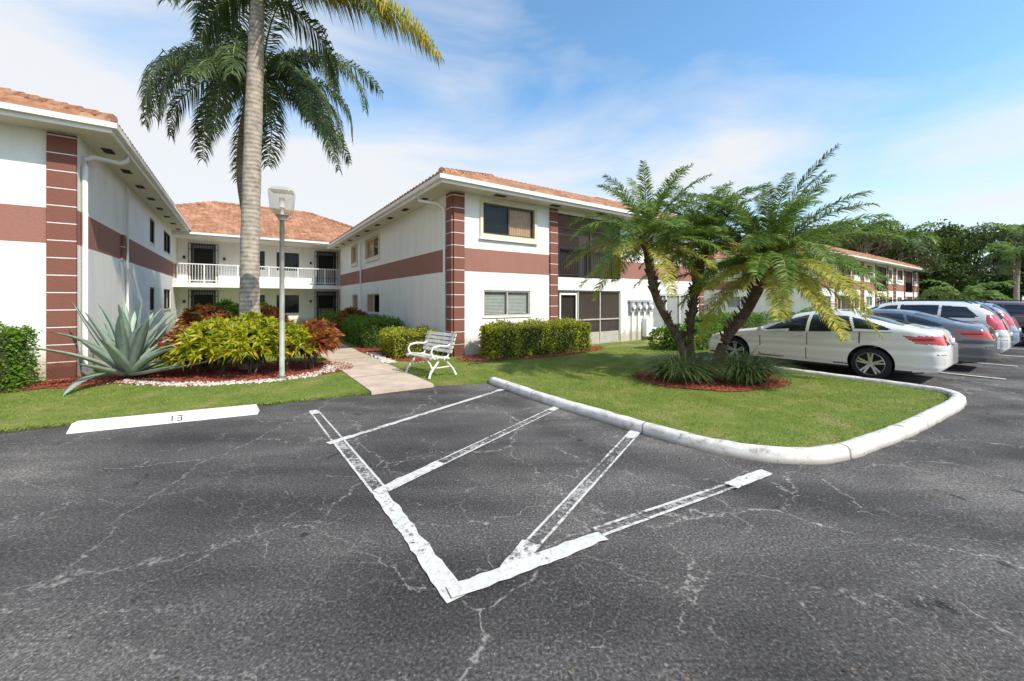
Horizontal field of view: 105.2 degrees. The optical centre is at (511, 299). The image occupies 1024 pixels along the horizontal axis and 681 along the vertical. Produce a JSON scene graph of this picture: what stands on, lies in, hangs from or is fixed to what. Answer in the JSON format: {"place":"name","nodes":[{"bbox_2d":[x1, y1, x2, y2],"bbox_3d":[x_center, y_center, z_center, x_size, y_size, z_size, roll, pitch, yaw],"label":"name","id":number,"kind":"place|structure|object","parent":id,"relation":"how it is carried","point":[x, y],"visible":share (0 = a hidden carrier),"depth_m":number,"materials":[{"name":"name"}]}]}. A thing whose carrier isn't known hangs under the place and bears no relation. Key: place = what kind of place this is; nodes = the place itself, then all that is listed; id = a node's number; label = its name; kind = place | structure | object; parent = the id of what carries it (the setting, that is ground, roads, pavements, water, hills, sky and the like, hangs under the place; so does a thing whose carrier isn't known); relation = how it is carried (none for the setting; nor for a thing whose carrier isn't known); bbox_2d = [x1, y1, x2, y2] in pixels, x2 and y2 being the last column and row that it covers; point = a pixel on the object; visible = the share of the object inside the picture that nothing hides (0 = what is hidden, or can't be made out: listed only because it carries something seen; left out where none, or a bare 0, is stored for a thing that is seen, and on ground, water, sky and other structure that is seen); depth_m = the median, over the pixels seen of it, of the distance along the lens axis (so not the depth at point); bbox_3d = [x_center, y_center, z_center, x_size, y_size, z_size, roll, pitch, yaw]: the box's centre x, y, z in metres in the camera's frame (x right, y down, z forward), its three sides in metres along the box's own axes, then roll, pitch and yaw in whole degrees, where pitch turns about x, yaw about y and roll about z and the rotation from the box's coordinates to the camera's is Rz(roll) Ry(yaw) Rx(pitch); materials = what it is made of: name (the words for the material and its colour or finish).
{"place":"outdoors","nodes":[
{"label":"outdoors","id":0,"kind":"place"},
{"bbox_2d":[316,344,433,394],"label":"concrete walkway","id":1,"kind":"structure","parent":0,"point":[385,381],"depth_m":8.72,"materials":[{"name":"beige concrete"}]},
{"bbox_2d":[0,322,948,446],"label":"lawn","id":2,"kind":"structure","parent":0,"point":[633,344],"depth_m":6.58,"materials":[{"name":"grass"}]},
{"bbox_2d":[0,377,108,392],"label":"mulch bed","id":3,"kind":"object","parent":2,"relation":"on","point":[46,385],"visible":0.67,"depth_m":7.60,"materials":[{"name":"brown wood"}]},
{"bbox_2d":[0,321,46,392],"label":"hedge","id":4,"kind":"object","parent":3,"relation":"on","point":[14,360],"visible":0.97,"depth_m":7.16,"materials":[{"name":"green plant"}]},
{"bbox_2d":[0,123,176,381],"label":"walls","id":5,"kind":"structure","parent":2,"relation":"on","point":[23,221],"depth_m":8.52,"materials":[{"name":"white paint"}]},
{"bbox_2d":[46,131,125,379],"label":"pilasters","id":6,"kind":"object","parent":5,"relation":"attached to","point":[61,227],"visible":0.95,"depth_m":8.12,"materials":[{"name":"brown paint"}]},
{"bbox_2d":[0,102,190,231],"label":"eaves and gutters","id":7,"kind":"object","parent":5,"relation":"on","point":[104,139],"visible":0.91,"depth_m":8.82,"materials":[{"name":"white paint"}]},
{"bbox_2d":[0,87,189,225],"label":"tile roof","id":8,"kind":"structure","parent":7,"relation":"on","point":[8,95],"depth_m":8.07,"materials":[{"name":"tile"}]},
{"bbox_2d":[81,155,130,374],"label":"downspouts","id":9,"kind":"object","parent":5,"relation":"attached to","point":[84,247],"visible":0.88,"depth_m":8.50,"materials":[{"name":"white metal"}]},
{"bbox_2d":[150,218,171,311],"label":"windows","id":10,"kind":"structure","parent":5,"relation":"attached to","point":[168,253],"depth_m":15.64,"materials":[{"name":"glass"}]},
{"bbox_2d":[32,373,159,387],"bbox_3d":[-8.502,1.616,8.088,1.880,0.060,1.632,0,0,0],"label":"mulch bed","id":11,"kind":"object","parent":2,"relation":"on","point":[100,381],"visible":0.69,"depth_m":7.82,"materials":[{"name":"brown wood"}]},
{"bbox_2d":[24,302,214,395],"bbox_3d":[-7.625,0.834,8.309,2.539,1.648,3.084,0,0,-16],"label":"agave plant","id":12,"kind":"object","parent":11,"relation":"on","point":[122,348],"visible":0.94,"depth_m":7.87,"materials":[{"name":"green plant"}]},
{"bbox_2d":[106,363,339,386],"bbox_3d":[-5.841,1.632,8.255,4.232,0.038,1.880,0,0,-30],"label":"white gravel edging","id":13,"kind":"object","parent":2,"relation":"on","point":[185,384],"visible":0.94,"depth_m":7.81,"materials":[{"name":"gravel"}]},
{"bbox_2d":[110,360,352,385],"bbox_3d":[-6.191,1.612,9.047,4.795,0.060,3.086,0,0,0],"label":"mulch bed","id":14,"kind":"object","parent":2,"relation":"on","point":[234,372],"visible":0.73,"depth_m":8.76,"materials":[{"name":"brown wood"}]},
{"bbox_2d":[160,310,321,374],"bbox_3d":[-6.014,0.943,8.892,3.276,1.426,2.368,0,0,0],"label":"croton shrub","id":15,"kind":"object","parent":14,"relation":"on","point":[235,338],"visible":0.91,"depth_m":8.35,"materials":[{"name":"green plant"}]},
{"bbox_2d":[149,311,344,373],"bbox_3d":[-6.161,0.964,9.547,4.038,1.382,2.357,0,0,-13],"label":"red croton shrub","id":16,"kind":"object","parent":14,"relation":"on","point":[325,334],"visible":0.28,"depth_m":9.22,"materials":[{"name":"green plant"}]},
{"bbox_2d":[269,187,294,379],"bbox_3d":[-4.790,-0.330,8.160,0.470,4.000,0.470,0,0,-20],"label":"street lamp","id":17,"kind":"object","parent":14,"relation":"on","point":[281,217],"visible":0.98,"depth_m":8.12,"materials":[{"name":"grey metal"}]},
{"bbox_2d":[188,0,444,368],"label":"royal palm","id":18,"kind":"object","parent":14,"relation":"on","point":[249,287],"visible":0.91,"depth_m":9.37,"materials":[{"name":"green plant"}]},
{"bbox_2d":[213,298,276,316],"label":"variegated shrub","id":19,"kind":"object","parent":2,"relation":"on","point":[233,308],"visible":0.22,"depth_m":16.83,"materials":[{"name":"green plant"}]},
{"bbox_2d":[164,238,340,325],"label":"walls","id":20,"kind":"structure","parent":2,"relation":"on","point":[229,252],"depth_m":23.23,"materials":[{"name":"white paint"}]},
{"bbox_2d":[164,230,328,248],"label":"eaves and gutters","id":21,"kind":"object","parent":20,"relation":"on","point":[231,238],"visible":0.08,"depth_m":21.73,"materials":[{"name":"white paint"}]},
{"bbox_2d":[175,201,352,241],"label":"tile roof","id":22,"kind":"structure","parent":21,"relation":"on","point":[216,217],"depth_m":23.84,"materials":[{"name":"tile"}]},
{"bbox_2d":[173,263,340,284],"bbox_3d":[-13.985,-1.410,22.075,8.239,0.980,0.060,0,0,-35],"label":"balcony railing","id":23,"kind":"object","parent":20,"relation":"on","point":[238,281],"visible":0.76,"depth_m":22.01,"materials":[{"name":"white metal"}]},
{"bbox_2d":[188,243,337,320],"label":"doors and windows","id":24,"kind":"structure","parent":20,"relation":"attached to","point":[206,254],"depth_m":24.06,"materials":[{"name":"black glass"}]},
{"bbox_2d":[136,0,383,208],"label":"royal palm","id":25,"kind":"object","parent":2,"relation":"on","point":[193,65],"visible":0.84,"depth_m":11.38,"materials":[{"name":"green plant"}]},
{"bbox_2d":[174,303,370,329],"bbox_3d":[-8.652,0.862,15.107,3.444,1.587,6.917,0,0,21],"label":"red croton shrub","id":26,"kind":"object","parent":2,"relation":"on","point":[198,312],"visible":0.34,"depth_m":12.92,"materials":[{"name":"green plant"}]},
{"bbox_2d":[318,309,364,337],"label":"hedge","id":27,"kind":"object","parent":2,"relation":"on","point":[326,315],"visible":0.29,"depth_m":18.78,"materials":[{"name":"green plant"}]},
{"bbox_2d":[340,313,405,347],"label":"hedge","id":28,"kind":"object","parent":2,"relation":"on","point":[362,331],"visible":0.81,"depth_m":13.75,"materials":[{"name":"green plant"}]},
{"bbox_2d":[367,352,395,363],"bbox_3d":[-3.720,1.610,11.024,0.509,0.045,2.415,0,0,-33],"label":"white gravel edging","id":29,"kind":"object","parent":2,"relation":"on","point":[383,359],"visible":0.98,"depth_m":10.75,"materials":[{"name":"gravel"}]},
{"bbox_2d":[355,345,429,361],"bbox_3d":[-3.809,1.600,12.631,2.035,0.060,5.513,0,0,-34],"label":"mulch bed","id":30,"kind":"object","parent":2,"relation":"on","point":[361,349],"visible":0.23,"depth_m":11.96,"materials":[{"name":"red wood"}]},
{"bbox_2d":[378,324,440,358],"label":"hedge","id":31,"kind":"object","parent":30,"relation":"on","point":[395,342],"visible":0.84,"depth_m":11.15,"materials":[{"name":"green plant"}]},
{"bbox_2d":[405,330,456,378],"bbox_3d":[-1.809,1.184,8.711,1.120,0.942,0.744,0,0,45],"label":"park bench","id":32,"kind":"object","parent":2,"relation":"on","point":[424,356],"visible":1,"depth_m":8.72,"materials":[{"name":"white paint"}]},
{"bbox_2d":[341,191,698,355],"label":"walls","id":33,"kind":"structure","parent":2,"relation":"on","point":[402,276],"depth_m":13.25,"materials":[{"name":"white paint"}]},
{"bbox_2d":[351,194,445,354],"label":"downspouts","id":34,"kind":"object","parent":33,"relation":"attached to","point":[444,258],"visible":0.84,"depth_m":11.69,"materials":[{"name":"white metal"}]},
{"bbox_2d":[350,198,689,328],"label":"windows","id":35,"kind":"structure","parent":33,"relation":"attached to","point":[514,224],"depth_m":12.78,"materials":[{"name":"grey metal"}]},
{"bbox_2d":[326,173,720,249],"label":"eaves and gutters","id":36,"kind":"object","parent":33,"relation":"on","point":[439,185],"visible":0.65,"depth_m":12.71,"materials":[{"name":"white paint"}]},
{"bbox_2d":[329,167,676,243],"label":"tile roof","id":37,"kind":"structure","parent":36,"relation":"on","point":[486,177],"depth_m":13.19,"materials":[{"name":"tile"}]},
{"bbox_2d":[446,191,703,356],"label":"pilasters","id":38,"kind":"object","parent":33,"relation":"attached to","point":[455,262],"visible":0.75,"depth_m":11.41,"materials":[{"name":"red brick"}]},
{"bbox_2d":[628,300,653,339],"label":"utility meters","id":39,"kind":"object","parent":33,"relation":"attached to","point":[637,306],"visible":0.99,"depth_m":16.07,"materials":[{"name":"grey metal"}]},
{"bbox_2d":[455,346,603,360],"bbox_3d":[0.848,1.596,12.118,5.754,0.060,1.832,0,0,-36],"label":"mulch bed","id":40,"kind":"object","parent":2,"relation":"on","point":[474,358],"visible":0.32,"depth_m":11.15,"materials":[{"name":"red wood"}]},
{"bbox_2d":[477,316,592,359],"bbox_3d":[0.843,1.096,11.963,4.158,1.226,1.240,0,0,-35],"label":"hedge","id":41,"kind":"object","parent":40,"relation":"on","point":[510,339],"visible":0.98,"depth_m":11.44,"materials":[{"name":"green plant"}]},
{"bbox_2d":[525,213,620,342],"bbox_3d":[2.399,-0.700,15.294,3.290,4.640,1.930,0,0,-35],"label":"screened porch","id":42,"kind":"object","parent":2,"relation":"on","point":[601,314],"visible":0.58,"depth_m":14.49,"materials":[{"name":"white paint"}]},
{"bbox_2d":[647,326,676,349],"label":"shrub","id":43,"kind":"object","parent":2,"relation":"on","point":[655,332],"visible":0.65,"depth_m":12.91,"materials":[{"name":"green plant"}]},
{"bbox_2d":[658,321,718,350],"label":"hedge","id":44,"kind":"object","parent":2,"relation":"on","point":[701,345],"visible":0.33,"depth_m":12.92,"materials":[{"name":"green plant"}]},
{"bbox_2d":[695,320,722,332],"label":"shrub","id":45,"kind":"object","parent":2,"relation":"on","point":[718,326],"visible":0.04,"depth_m":14.14,"materials":[{"name":"green plant"}]},
{"bbox_2d":[632,370,791,390],"bbox_3d":[4.069,1.592,8.102,3.207,0.060,2.256,0,0,0],"label":"mulch bed","id":46,"kind":"object","parent":2,"relation":"on","point":[720,383],"visible":0.53,"depth_m":7.52,"materials":[{"name":"brown wood"}]},
{"bbox_2d":[563,160,738,360],"bbox_3d":[2.878,-0.640,8.474,3.553,4.650,3.343,0,0,26],"label":"pygmy date palm","id":47,"kind":"object","parent":46,"relation":"on","point":[645,226],"visible":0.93,"depth_m":8.26,"materials":[{"name":"green plant"}]},
{"bbox_2d":[628,343,733,385],"bbox_3d":[3.403,1.231,7.938,2.254,0.778,2.325,0,0,0],"label":"liriope clump","id":48,"kind":"object","parent":46,"relation":"on","point":[676,369],"visible":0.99,"depth_m":7.67,"materials":[{"name":"green plant"}]},
{"bbox_2d":[656,351,721,376],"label":"liriope clump","id":49,"kind":"object","parent":46,"relation":"on","point":[698,360],"visible":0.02,"depth_m":8.69,"materials":[{"name":"green plant"}]},
{"bbox_2d":[632,181,804,359],"bbox_3d":[4.307,-0.480,8.958,3.492,4.280,3.377,0,0,0],"label":"pygmy date palm","id":50,"kind":"object","parent":46,"relation":"on","point":[692,305],"visible":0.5,"depth_m":8.59,"materials":[{"name":"green plant"}]},
{"bbox_2d":[693,344,807,387],"bbox_3d":[4.624,1.246,7.845,2.302,0.754,2.328,0,0,0],"label":"liriope clump","id":51,"kind":"object","parent":46,"relation":"on","point":[747,370],"visible":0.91,"depth_m":7.52,"materials":[{"name":"green plant"}]},
{"bbox_2d":[661,143,918,376],"bbox_3d":[5.508,-0.635,8.465,4.368,4.642,4.535,0,0,0],"label":"pygmy date palm","id":52,"kind":"object","parent":46,"relation":"in","point":[783,269],"visible":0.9,"depth_m":7.76,"materials":[{"name":"green plant"}]},
{"bbox_2d":[683,311,764,332],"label":"hedge","id":53,"kind":"object","parent":2,"relation":"on","point":[755,320],"visible":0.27,"depth_m":16.36,"materials":[{"name":"green plant"}]},
{"bbox_2d":[759,311,778,324],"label":"shrub","id":54,"kind":"object","parent":2,"relation":"on","point":[766,317],"visible":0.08,"depth_m":18.14,"materials":[{"name":"green plant"}]},
{"bbox_2d":[797,307,817,313],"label":"shrub","id":55,"kind":"object","parent":2,"relation":"on","point":[807,310],"visible":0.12,"depth_m":22.65,"materials":[{"name":"green plant"}]},
{"bbox_2d":[704,258,917,321],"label":"walls","id":56,"kind":"structure","parent":2,"relation":"on","point":[799,303],"depth_m":31.68,"materials":[{"name":"white paint"}]},
{"bbox_2d":[708,251,924,271],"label":"eaves and gutters","id":57,"kind":"object","parent":56,"relation":"on","point":[875,261],"visible":0.03,"depth_m":33.53,"materials":[{"name":"white paint"}]},
{"bbox_2d":[707,239,927,269],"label":"tile roof","id":58,"kind":"structure","parent":57,"relation":"on","point":[718,255],"depth_m":34.09,"materials":[{"name":"tile"}]},
{"bbox_2d":[727,262,918,310],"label":"windows and porches","id":59,"kind":"structure","parent":56,"relation":"attached to","point":[908,294],"depth_m":35.38,"materials":[{"name":"black metal"}]},
{"bbox_2d":[839,215,901,253],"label":"palm tree","id":60,"kind":"object","parent":2,"relation":"on","point":[886,222],"visible":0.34,"depth_m":48.93,"materials":[{"name":"green plant"}]},
{"bbox_2d":[828,226,950,275],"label":"sparse tree","id":61,"kind":"object","parent":2,"relation":"on","point":[898,244],"visible":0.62,"depth_m":43.95,"materials":[{"name":"green plant"}]},
{"bbox_2d":[873,222,945,261],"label":"palm tree","id":62,"kind":"object","parent":2,"relation":"on","point":[915,243],"visible":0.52,"depth_m":49.18,"materials":[{"name":"green plant"}]},
{"bbox_2d":[914,279,1021,301],"bbox_3d":[36.784,0.237,32.146,6.290,4.066,6.265,0,0,0],"label":"hedge","id":63,"kind":"object","parent":2,"relation":"on","point":[968,294],"visible":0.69,"depth_m":31.46,"materials":[{"name":"green plant"}]},
{"bbox_2d":[0,344,1023,680],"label":"asphalt parking lot","id":64,"kind":"structure","parent":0,"point":[252,548],"depth_m":2.66,"materials":[{"name":"grey asphalt"}]},
{"bbox_2d":[66,404,259,433],"bbox_3d":[-4.745,1.637,5.469,2.054,0.123,0.204,0,0,-25],"label":"parking wheel stop","id":65,"kind":"object","parent":64,"relation":"on","point":[92,425],"visible":1,"depth_m":5.36,"materials":[{"name":"white concrete"}]},
{"bbox_2d":[39,387,1002,680],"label":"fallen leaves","id":66,"kind":"object","parent":64,"relation":"on","point":[693,465],"visible":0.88,"depth_m":3.97,"materials":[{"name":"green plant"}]},
{"bbox_2d":[309,348,1023,602],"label":"parking lines","id":67,"kind":"object","parent":64,"relation":"on","point":[449,586],"visible":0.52,"depth_m":2.93,"materials":[{"name":"paint"}]},
{"bbox_2d":[488,354,966,464],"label":"kerb","id":68,"kind":"structure","parent":64,"relation":"on","point":[874,441],"depth_m":4.76,"materials":[{"name":"white paint"}]},
{"bbox_2d":[708,310,957,378],"bbox_3d":[7.618,0.973,9.966,2.200,1.453,4.828,0,0,-35],"label":"parked car","id":69,"kind":"object","parent":64,"relation":"on","point":[904,347],"visible":0.85,"depth_m":8.65,"materials":[{"name":"white paint"}]},
{"bbox_2d":[862,309,999,363],"bbox_3d":[10.162,0.973,11.296,2.200,1.453,4.828,0,0,-35],"label":"parked car","id":70,"kind":"object","parent":64,"relation":"on","point":[978,343],"visible":0.34,"depth_m":9.24,"materials":[{"name":"grey paint"}]},
{"bbox_2d":[869,300,1012,352],"bbox_3d":[12.589,0.842,12.797,2.190,1.716,4.612,0,0,-35],"label":"parked suv","id":71,"kind":"object","parent":64,"relation":"on","point":[974,312],"visible":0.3,"depth_m":11.21,"materials":[{"name":"paint"}]},
{"bbox_2d":[946,300,1021,344],"bbox_3d":[14.894,0.842,14.387,2.190,1.716,4.612,0,0,-35],"label":"parked suv","id":72,"kind":"object","parent":64,"relation":"on","point":[1010,319],"visible":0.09,"depth_m":12.42,"materials":[{"name":"blue paint"}]},
{"bbox_2d":[961,222,1023,299],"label":"palm tree","id":73,"kind":"object","parent":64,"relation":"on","point":[1017,237],"visible":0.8,"depth_m":47.50,"materials":[{"name":"green plant"}]},
{"bbox_2d":[968,300,1023,345],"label":"parked suv","id":74,"kind":"object","parent":64,"relation":"on","point":[1014,308],"visible":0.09,"depth_m":14.49,"materials":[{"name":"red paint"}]},
{"bbox_2d":[970,241,1023,301],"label":"palm tree","id":75,"kind":"object","parent":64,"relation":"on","point":[1012,252],"visible":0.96,"depth_m":39.96,"materials":[{"name":"green plant"}]},
{"bbox_2d":[0,0,1023,299],"label":"sky","id":76,"kind":"structure","parent":0,"point":[923,100],"materials":[{"name":"blue"}]},
{"label":"ground","id":77,"kind":"structure","parent":0,"visible":0},
{"bbox_2d":[733,217,1023,301],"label":"distant trees","id":78,"kind":"object","parent":77,"relation":"on","point":[959,274],"visible":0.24,"depth_m":50.24,"materials":[{"name":"green plant"}]}
]}

